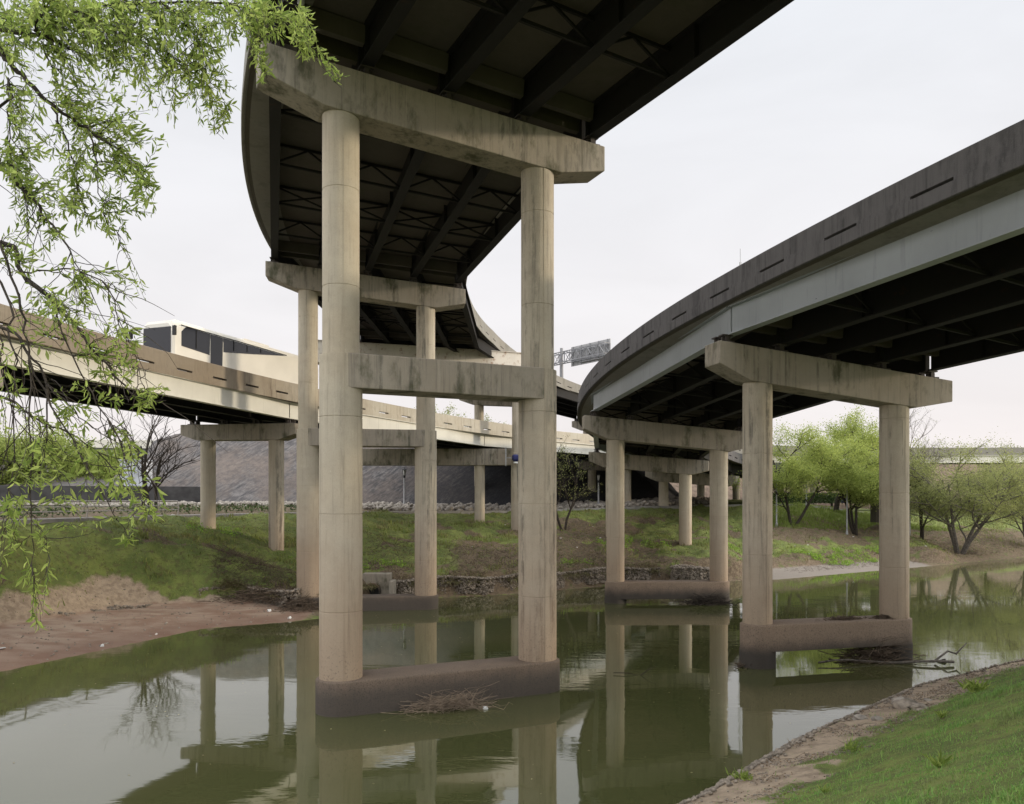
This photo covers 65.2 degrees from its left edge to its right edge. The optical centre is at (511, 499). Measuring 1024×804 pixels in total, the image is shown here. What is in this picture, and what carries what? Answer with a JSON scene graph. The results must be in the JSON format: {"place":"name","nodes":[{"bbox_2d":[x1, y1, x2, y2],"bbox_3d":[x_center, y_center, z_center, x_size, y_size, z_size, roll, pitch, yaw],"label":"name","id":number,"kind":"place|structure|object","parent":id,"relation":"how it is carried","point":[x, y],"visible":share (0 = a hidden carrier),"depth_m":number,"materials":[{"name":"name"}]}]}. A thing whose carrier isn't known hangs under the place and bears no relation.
{"place":"outdoors","nodes":[
{"label":"outdoors","id":0,"kind":"place"},
{"bbox_2d":[129,320,297,393],"bbox_3d":[-18.328,-8.914,53.580,3.464,3.596,15.130,0,0,20],"label":"coach","id":1,"kind":"object","parent":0,"point":[181,338],"visible":0.25,"depth_m":50.18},
{"bbox_2d":[181,327,283,365],"bbox_3d":[-17.709,-9.255,51.603,0.030,1.964,9.859,0,0,20],"label":"side window","id":2,"kind":"structure","parent":1,"relation":"in","point":[219,345],"depth_m":49.59,"materials":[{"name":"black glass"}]},
{"bbox_2d":[181,325,286,355],"bbox_3d":[-17.656,-9.689,51.669,0.050,1.195,10.100,0,0,20],"label":"window frame","id":3,"kind":"structure","parent":1,"relation":"in","point":[181,325],"depth_m":50.48,"materials":[{"name":"black metal"}]},
{"bbox_2d":[2,434,678,504],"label":"embankment terrain","id":4,"kind":"structure","parent":0,"point":[242,471],"depth_m":98.33,"materials":[{"name":"grey concrete"}]},
{"bbox_2d":[0,415,61,484],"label":"green tree","id":5,"kind":"object","parent":4,"relation":"on","point":[11,464],"visible":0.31,"depth_m":103.00,"materials":[{"name":"green plant"}]},
{"bbox_2d":[0,423,83,484],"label":"green tree","id":6,"kind":"object","parent":4,"relation":"on","point":[59,438],"visible":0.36,"depth_m":104.36,"materials":[{"name":"green plant"}]},
{"bbox_2d":[42,434,103,477],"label":"green tree","id":7,"kind":"object","parent":4,"relation":"on","point":[69,463],"visible":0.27,"depth_m":111.68,"materials":[{"name":"green plant"}]},
{"bbox_2d":[10,438,154,457],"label":"distant overpass","id":8,"kind":"object","parent":4,"relation":"on","point":[99,446],"visible":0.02,"depth_m":124.58,"materials":[{"name":"concrete"}]},
{"bbox_2d":[86,441,139,479],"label":"green tree","id":9,"kind":"object","parent":4,"relation":"on","point":[102,476],"visible":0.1,"depth_m":108.95,"materials":[{"name":"green plant"}]},
{"bbox_2d":[119,459,152,485],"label":"utility cabinet","id":10,"kind":"object","parent":4,"relation":"on","point":[136,479],"visible":0.38,"depth_m":91.40,"materials":[{"name":"metal"}]},
{"bbox_2d":[0,496,709,510],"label":"riprap stones","id":11,"kind":"object","parent":4,"relation":"on","point":[408,506],"visible":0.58,"depth_m":90.05,"materials":[{"name":"grey stone"}]},
{"bbox_2d":[414,404,506,429],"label":"skyline tree","id":12,"kind":"object","parent":4,"relation":"on","point":[447,411],"visible":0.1,"depth_m":150.88,"materials":[{"name":"green plant"}]},
{"bbox_2d":[0,504,868,525],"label":"path","id":13,"kind":"structure","parent":0,"point":[51,520],"depth_m":70.42,"materials":[{"name":"concrete"}]},
{"bbox_2d":[0,500,178,517],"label":"path railing","id":14,"kind":"object","parent":13,"relation":"on","point":[86,501],"visible":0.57,"depth_m":54.77,"materials":[{"name":"metal"}]},
{"bbox_2d":[0,504,1018,612],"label":"bank grass","id":15,"kind":"structure","parent":0,"point":[367,530],"depth_m":66.38,"materials":[{"name":"green plant"}]},
{"bbox_2d":[0,557,1023,803],"bbox_3d":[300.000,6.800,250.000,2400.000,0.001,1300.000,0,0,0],"label":"water","id":16,"kind":"structure","parent":0,"point":[238,721],"depth_m":26.45,"materials":[{"name":"green liquid"}]},
{"bbox_2d":[256,36,604,716],"bbox_3d":[-2.345,-2.686,27.279,12.100,22.972,1.600,0,0,-25],"label":"bridge bent","id":17,"kind":"object","parent":16,"relation":"in","point":[540,162],"visible":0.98,"depth_m":26.23,"materials":[{"name":"concrete"}]},
{"bbox_2d":[241,0,793,418],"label":"curved overpass","id":18,"kind":"object","parent":17,"relation":"on","point":[580,69],"visible":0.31,"depth_m":28.46,"materials":[{"name":"concrete"}]},
{"bbox_2d":[554,338,610,377],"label":"sign gantry","id":19,"kind":"object","parent":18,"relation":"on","point":[592,352],"visible":0.86,"depth_m":100.99,"materials":[{"name":"metal"}]},
{"bbox_2d":[381,687,508,715],"bbox_3d":[-2.123,6.738,26.216,4.581,1.450,2.527,0,0,-24],"label":"driftwood jam","id":20,"kind":"object","parent":16,"relation":"on","point":[434,702],"visible":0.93,"depth_m":25.88,"materials":[{"name":"brown wood"}]},
{"bbox_2d":[465,681,509,709],"bbox_3d":[-0.794,6.399,25.948,1.654,1.031,0.126,0,0,0],"label":"branch","id":21,"kind":"object","parent":20,"relation":"in","point":[483,707],"visible":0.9,"depth_m":25.96,"materials":[{"name":"brown wood"}]},
{"bbox_2d":[13,602,1001,783],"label":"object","id":22,"kind":"object","parent":16,"relation":"on","point":[450,770],"depth_m":28.07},
{"bbox_2d":[613,666,655,674],"bbox_3d":[4.742,6.754,30.901,1.645,0.626,0.422,0,0,7],"label":"branch","id":23,"kind":"object","parent":16,"relation":"in","point":[634,674],"visible":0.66,"depth_m":31.04,"materials":[{"name":"brown plant"}]},
{"bbox_2d":[582,411,741,603],"bbox_3d":[10.297,1.492,53.080,11.200,14.615,1.439,0,0,-2],"label":"bridge bent","id":24,"kind":"object","parent":16,"relation":"in","point":[617,433],"visible":0.94,"depth_m":52.48,"materials":[{"name":"concrete"}]},
{"bbox_2d":[663,591,741,605],"bbox_3d":[12.382,6.554,52.096,5.278,1.481,2.499,0,0,0],"label":"driftwood jam","id":25,"kind":"object","parent":16,"relation":"on","point":[709,601],"visible":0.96,"depth_m":51.78,"materials":[{"name":"brown plant"}]},
{"bbox_2d":[733,660,759,669],"bbox_3d":[9.844,6.725,32.580,2.357,0.504,1.272,0,0,-21],"label":"driftwood jam","id":26,"kind":"object","parent":16,"relation":"on","point":[739,665],"visible":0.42,"depth_m":32.41,"materials":[{"name":"brown wood"}]},
{"bbox_2d":[818,636,932,665],"bbox_3d":[15.649,6.464,33.977,4.824,1.678,3.056,0,0,0],"label":"driftwood jam","id":27,"kind":"object","parent":16,"relation":"on","point":[870,653],"visible":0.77,"depth_m":33.55,"materials":[{"name":"brown wood"}]},
{"bbox_2d":[818,643,966,663],"bbox_3d":[15.936,6.413,33.055,6.675,0.759,0.802,0,0,-6],"label":"log","id":28,"kind":"object","parent":27,"relation":"on","point":[928,661],"visible":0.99,"depth_m":33.09,"materials":[{"name":"brown wood"}]},
{"bbox_2d":[0,499,1023,803],"bbox_3d":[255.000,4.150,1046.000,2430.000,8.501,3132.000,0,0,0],"label":"ground","id":29,"kind":"structure","parent":0,"point":[100,585],"depth_m":47.40,"materials":[{"name":"green plant"}]},
{"bbox_2d":[0,369,2,387],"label":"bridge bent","id":30,"kind":"object","parent":29,"relation":"on","point":[1,384],"visible":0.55,"depth_m":33.66,"materials":[{"name":"concrete"}]},
{"bbox_2d":[0,485,199,502],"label":"retaining wall","id":31,"kind":"structure","parent":29,"relation":"on","point":[184,493],"depth_m":85.76,"materials":[{"name":"concrete"}]},
{"bbox_2d":[53,604,151,615],"bbox_3d":[-23.714,6.253,43.943,1.150,0.778,14.167,0,0,35],"label":"gabion edge","id":32,"kind":"object","parent":29,"relation":"on","point":[116,606],"visible":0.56,"depth_m":45.72,"materials":[{"name":"stone"}]},
{"bbox_2d":[101,409,176,507],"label":"bare tree","id":33,"kind":"object","parent":29,"relation":"on","point":[142,461],"visible":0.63,"depth_m":71.39,"materials":[{"name":"brown plant"}]},
{"bbox_2d":[0,503,296,517],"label":"ground cover","id":34,"kind":"object","parent":29,"relation":"on","point":[198,508],"visible":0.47,"depth_m":67.27,"materials":[{"name":"green plant"}]},
{"bbox_2d":[1,582,306,665],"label":"pebbles","id":35,"kind":"object","parent":29,"relation":"on","point":[68,647],"visible":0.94,"depth_m":41.99,"materials":[{"name":"stone"}]},
{"bbox_2d":[132,428,197,507],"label":"bare tree","id":36,"kind":"object","parent":29,"relation":"on","point":[160,463],"visible":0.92,"depth_m":71.36,"materials":[{"name":"brown plant"}]},
{"bbox_2d":[135,413,199,504],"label":"bare tree","id":37,"kind":"object","parent":29,"relation":"on","point":[146,459],"visible":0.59,"depth_m":71.92,"materials":[{"name":"brown plant"}]},
{"bbox_2d":[0,0,349,630],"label":"willow tree","id":38,"kind":"object","parent":29,"relation":"on","point":[86,20],"visible":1,"depth_m":6.17,"materials":[{"name":"green plant"}]},
{"bbox_2d":[181,419,297,550],"bbox_3d":[-19.600,0.266,58.000,10.000,12.269,1.250,0,0,20],"label":"bridge bent","id":39,"kind":"object","parent":29,"relation":"on","point":[276,435],"visible":0.79,"depth_m":57.10,"materials":[{"name":"concrete"}]},
{"bbox_2d":[198,586,301,607],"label":"gabion wall","id":40,"kind":"structure","parent":29,"relation":"on","point":[282,592],"depth_m":48.42,"materials":[{"name":"stone"}]},
{"bbox_2d":[212,560,667,599],"bbox_3d":[-3.025,5.319,57.064,35.782,1.928,4.333,0,0,-34],"label":"overhanging brush","id":41,"kind":"object","parent":40,"relation":"on","point":[234,586],"visible":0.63,"depth_m":56.30,"materials":[{"name":"brown plant"}]},
{"bbox_2d":[198,585,318,613],"bbox_3d":[-14.754,6.066,48.470,9.203,2.115,3.582,0,0,9],"label":"brush pile","id":42,"kind":"object","parent":29,"relation":"on","point":[296,604],"visible":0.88,"depth_m":48.11,"materials":[{"name":"brown wood"}]},
{"bbox_2d":[265,257,464,610],"bbox_3d":[-8.984,-2.961,49.742,12.100,23.522,1.600,0,0,-8],"label":"bridge bent","id":43,"kind":"object","parent":29,"relation":"on","point":[426,301],"visible":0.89,"depth_m":49.21,"materials":[{"name":"concrete"}]},
{"bbox_2d":[363,572,395,593],"bbox_3d":[-9.050,5.880,54.375,2.200,1.760,1.650,0,0,0],"label":"culvert","id":44,"kind":"object","parent":29,"relation":"on","point":[387,584],"visible":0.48,"depth_m":54.20,"materials":[{"name":"concrete"}]},
{"bbox_2d":[402,468,405,503],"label":"lamp post","id":45,"kind":"object","parent":29,"relation":"on","point":[404,471],"visible":0.91,"depth_m":91.92,"materials":[{"name":"metal"}]},
{"bbox_2d":[318,340,520,530],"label":"straddle bent","id":46,"kind":"object","parent":29,"relation":"on","point":[477,356],"visible":0.16,"depth_m":76.61,"materials":[{"name":"beige concrete"}]},
{"bbox_2d":[363,449,511,522],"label":"bridge bent","id":47,"kind":"object","parent":29,"relation":"on","point":[479,459],"visible":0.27,"depth_m":79.85,"materials":[{"name":"concrete"}]},
{"bbox_2d":[505,447,517,465],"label":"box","id":48,"kind":"object","parent":47,"relation":"attached to","point":[514,457],"visible":0.86,"depth_m":77.33,"materials":[{"name":"blue paint"}]},
{"bbox_2d":[459,399,511,485],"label":"bridge bent","id":49,"kind":"object","parent":29,"relation":"on","point":[479,405],"visible":0.05,"depth_m":98.86,"materials":[{"name":"concrete"}]},
{"bbox_2d":[396,567,660,594],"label":"gabion wall","id":50,"kind":"structure","parent":29,"relation":"on","point":[562,582],"depth_m":58.01,"materials":[{"name":"stone"}]},
{"bbox_2d":[185,518,878,569],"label":"lush weeds","id":51,"kind":"object","parent":29,"relation":"on","point":[801,551],"visible":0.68,"depth_m":78.96,"materials":[{"name":"green plant"}]},
{"bbox_2d":[556,435,601,529],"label":"sparse tree","id":52,"kind":"object","parent":29,"relation":"on","point":[574,495],"visible":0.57,"depth_m":79.36,"materials":[{"name":"green plant"}]},
{"bbox_2d":[572,419,587,433],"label":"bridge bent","id":53,"kind":"object","parent":29,"relation":"on","point":[575,424],"visible":0.06,"depth_m":121.06,"materials":[{"name":"concrete"}]},
{"bbox_2d":[597,473,599,503],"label":"lamp post","id":54,"kind":"object","parent":29,"relation":"on","point":[598,481],"visible":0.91,"depth_m":97.90,"materials":[{"name":"metal"}]},
{"bbox_2d":[202,531,996,603],"bbox_3d":[18.101,4.728,77.144,92.906,4.455,16.466,0,0,-31],"label":"dry brush","id":55,"kind":"object","parent":29,"relation":"on","point":[243,555],"visible":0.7,"depth_m":56.51,"materials":[{"name":"brown plant"}]},
{"bbox_2d":[578,459,630,501],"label":"bridge bent","id":56,"kind":"object","parent":29,"relation":"on","point":[627,482],"visible":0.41,"depth_m":104.31,"materials":[{"name":"concrete"}]},
{"bbox_2d":[0,304,1023,463],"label":"cream ramp","id":57,"kind":"structure","parent":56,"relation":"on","point":[200,391],"depth_m":49.82,"materials":[{"name":"concrete"}]},
{"bbox_2d":[589,449,708,545],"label":"bridge bent","id":58,"kind":"object","parent":29,"relation":"on","point":[685,469],"visible":0.48,"depth_m":74.65,"materials":[{"name":"concrete"}]},
{"bbox_2d":[669,564,709,579],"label":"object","id":59,"kind":"object","parent":29,"relation":"on","point":[680,571],"visible":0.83,"depth_m":63.45,"materials":[{"name":"stone"}]},
{"bbox_2d":[645,471,738,505],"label":"bridge bent","id":60,"kind":"object","parent":29,"relation":"on","point":[663,479],"visible":0.29,"depth_m":96.86,"materials":[{"name":"concrete"}]},
{"bbox_2d":[697,485,704,496],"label":"bridge bent","id":61,"kind":"object","parent":29,"relation":"on","point":[700,490],"visible":0.11,"depth_m":131.49,"materials":[{"name":"concrete"}]},
{"bbox_2d":[732,478,739,499],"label":"bridge bent","id":62,"kind":"object","parent":29,"relation":"on","point":[735,493],"visible":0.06,"depth_m":121.35,"materials":[{"name":"concrete"}]},
{"bbox_2d":[725,767,752,780],"bbox_3d":[5.197,6.228,18.226,0.578,0.241,0.633,0,0,0],"label":"weed","id":63,"kind":"object","parent":29,"relation":"on","point":[742,776],"visible":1,"depth_m":18.15,"materials":[{"name":"green plant"}]},
{"bbox_2d":[773,480,779,526],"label":"lamp post","id":64,"kind":"object","parent":29,"relation":"on","point":[776,523],"visible":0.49,"depth_m":91.92,"materials":[{"name":"metal"}]},
{"bbox_2d":[777,477,817,505],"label":"bridge bent","id":65,"kind":"object","parent":29,"relation":"on","point":[816,504],"visible":0.03,"depth_m":134.84,"materials":[{"name":"concrete"}]},
{"bbox_2d":[728,417,877,525],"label":"leaning tree","id":66,"kind":"object","parent":29,"relation":"on","point":[802,473],"visible":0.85,"depth_m":91.22,"materials":[{"name":"green plant"}]},
{"bbox_2d":[773,491,872,503],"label":"hedge","id":67,"kind":"object","parent":29,"relation":"on","point":[825,499],"visible":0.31,"depth_m":106.85,"materials":[{"name":"green plant"}]},
{"bbox_2d":[817,784,830,792],"bbox_3d":[5.708,5.263,14.640,0.265,0.167,0.295,0,0,0],"label":"weed","id":68,"kind":"object","parent":29,"relation":"on","point":[823,790],"visible":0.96,"depth_m":14.61,"materials":[{"name":"green plant"}]},
{"bbox_2d":[705,334,951,669],"bbox_3d":[13.444,1.093,33.650,11.100,15.414,1.436,0,0,-14],"label":"bridge bent","id":69,"kind":"object","parent":29,"relation":"on","point":[759,375],"visible":0.94,"depth_m":32.82,"materials":[{"name":"concrete"}]},
{"bbox_2d":[577,119,1023,480],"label":"curving ramp","id":70,"kind":"structure","parent":69,"relation":"on","point":[912,273],"depth_m":29.02,"materials":[{"name":"concrete"}]},
{"bbox_2d":[817,614,865,620],"bbox_3d":[13.822,4.989,33.711,2.647,0.347,0.768,0,0,-13],"label":"leaf debris","id":71,"kind":"object","parent":69,"relation":"on","point":[844,617],"visible":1,"depth_m":33.66,"materials":[{"name":"brown plant"}]},
{"bbox_2d":[865,614,894,619],"bbox_3d":[15.684,4.982,34.052,1.264,0.256,0.843,0,0,0],"label":"leaf debris","id":72,"kind":"object","parent":69,"relation":"on","point":[880,616],"visible":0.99,"depth_m":33.93,"materials":[{"name":"brown plant"}]},
{"bbox_2d":[791,432,878,535],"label":"forked tree","id":73,"kind":"object","parent":29,"relation":"on","point":[858,467],"visible":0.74,"depth_m":92.79,"materials":[{"name":"green plant"}]},
{"bbox_2d":[798,404,878,511],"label":"tall tree","id":74,"kind":"object","parent":29,"relation":"on","point":[858,433],"visible":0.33,"depth_m":102.85,"materials":[{"name":"green plant"}]},
{"bbox_2d":[846,484,848,534],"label":"lamp post","id":75,"kind":"object","parent":29,"relation":"on","point":[847,513],"visible":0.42,"depth_m":92.93,"materials":[{"name":"metal"}]},
{"bbox_2d":[677,658,1023,803],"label":"shore stones","id":76,"kind":"object","parent":29,"relation":"on","point":[752,765],"visible":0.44,"depth_m":21.17,"materials":[{"name":"grey stone"}]},
{"bbox_2d":[843,738,863,750],"bbox_3d":[8.143,5.811,18.959,0.520,0.291,0.559,0,0,39],"label":"weed","id":77,"kind":"object","parent":29,"relation":"on","point":[849,746],"visible":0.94,"depth_m":18.97,"materials":[{"name":"green plant"}]},
{"bbox_2d":[694,659,1023,803],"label":"gravel","id":78,"kind":"structure","parent":29,"relation":"on","point":[800,761],"depth_m":20.91,"materials":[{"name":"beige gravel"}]},
{"bbox_2d":[852,714,867,719],"bbox_3d":[10.015,6.287,22.990,0.419,0.253,0.422,0,0,-29],"label":"rock","id":79,"kind":"object","parent":29,"relation":"on","point":[859,717],"visible":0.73,"depth_m":22.89,"materials":[{"name":"stone"}]},
{"bbox_2d":[773,501,958,531],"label":"tall grass","id":80,"kind":"structure","parent":29,"relation":"on","point":[830,517],"depth_m":98.69,"materials":[{"name":"green plant"}]},
{"bbox_2d":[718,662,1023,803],"bbox_3d":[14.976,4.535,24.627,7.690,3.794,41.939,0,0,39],"label":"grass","id":81,"kind":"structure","parent":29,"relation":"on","point":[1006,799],"depth_m":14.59,"materials":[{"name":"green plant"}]},
{"bbox_2d":[870,502,878,521],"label":"abutment block","id":82,"kind":"structure","parent":29,"relation":"on","point":[874,514],"depth_m":95.78,"materials":[{"name":"concrete"}]},
{"bbox_2d":[870,716,882,720],"bbox_3d":[10.209,6.132,22.400,0.277,0.188,0.329,0,0,-20],"label":"rock","id":83,"kind":"object","parent":29,"relation":"on","point":[874,718],"visible":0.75,"depth_m":22.33,"materials":[{"name":"stone"}]},
{"bbox_2d":[891,697,903,703],"bbox_3d":[11.988,6.251,24.608,0.624,0.375,0.650,0,0,10],"label":"rock","id":84,"kind":"object","parent":29,"relation":"on","point":[895,698],"visible":0.2,"depth_m":24.60,"materials":[{"name":"stone"}]},
{"bbox_2d":[892,697,917,708],"bbox_3d":[11.633,6.043,23.578,0.698,0.428,0.744,0,0,-23],"label":"rock","id":85,"kind":"object","parent":29,"relation":"on","point":[904,703],"visible":0.55,"depth_m":23.45,"materials":[{"name":"stone"}]},
{"bbox_2d":[862,408,958,515],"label":"bare tree","id":86,"kind":"object","parent":29,"relation":"on","point":[928,453],"visible":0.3,"depth_m":117.81,"materials":[{"name":"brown plant"}]},
{"bbox_2d":[909,490,911,535],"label":"lamp post","id":87,"kind":"object","parent":29,"relation":"on","point":[909,520],"visible":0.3,"depth_m":91.95,"materials":[{"name":"metal"}]},
{"bbox_2d":[875,454,956,539],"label":"slender tree","id":88,"kind":"object","parent":29,"relation":"on","point":[924,506],"visible":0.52,"depth_m":89.50,"materials":[{"name":"green plant"}]},
{"bbox_2d":[907,703,927,710],"bbox_3d":[11.636,5.963,22.889,0.497,0.295,0.547,0,0,-23],"label":"rock","id":89,"kind":"object","parent":29,"relation":"on","point":[917,706],"visible":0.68,"depth_m":22.77,"materials":[{"name":"stone"}]},
{"bbox_2d":[919,748,953,767],"bbox_3d":[7.054,4.271,13.224,0.498,0.293,0.473,0,0,0],"label":"weed","id":90,"kind":"object","parent":29,"relation":"on","point":[940,762],"visible":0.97,"depth_m":13.21,"materials":[{"name":"green plant"}]},
{"bbox_2d":[934,710,947,717],"bbox_3d":[10.340,5.139,19.292,0.320,0.232,0.324,0,0,-28],"label":"weed","id":91,"kind":"object","parent":29,"relation":"on","point":[942,715],"visible":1,"depth_m":19.26,"materials":[{"name":"green plant"}]},
{"bbox_2d":[878,426,1023,554],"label":"spreading tree","id":92,"kind":"object","parent":29,"relation":"on","point":[981,501],"visible":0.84,"depth_m":88.04,"materials":[{"name":"green plant"}]},
{"bbox_2d":[957,677,995,693],"bbox_3d":[12.902,5.126,22.270,0.870,0.431,0.898,0,0,24],"label":"weed","id":93,"kind":"object","parent":29,"relation":"on","point":[970,686],"visible":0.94,"depth_m":22.29,"materials":[{"name":"green plant"}]},
{"bbox_2d":[973,444,1007,486],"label":"skyline tree","id":94,"kind":"object","parent":29,"relation":"on","point":[988,465],"visible":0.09,"depth_m":150.63,"materials":[{"name":"green plant"}]},
{"bbox_2d":[962,450,1023,536],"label":"tree","id":95,"kind":"object","parent":29,"relation":"on","point":[1016,517],"visible":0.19,"depth_m":99.28,"materials":[{"name":"green plant"}]},
{"bbox_2d":[0,0,1023,447],"label":"sky","id":96,"kind":"structure","parent":0,"point":[822,107],"materials":[{"name":"white"}]},
{"bbox_2d":[669,464,1023,509],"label":"hillside","id":97,"kind":"structure","parent":0,"point":[707,491],"depth_m":156.56,"materials":[{"name":"green plant"}]}
]}

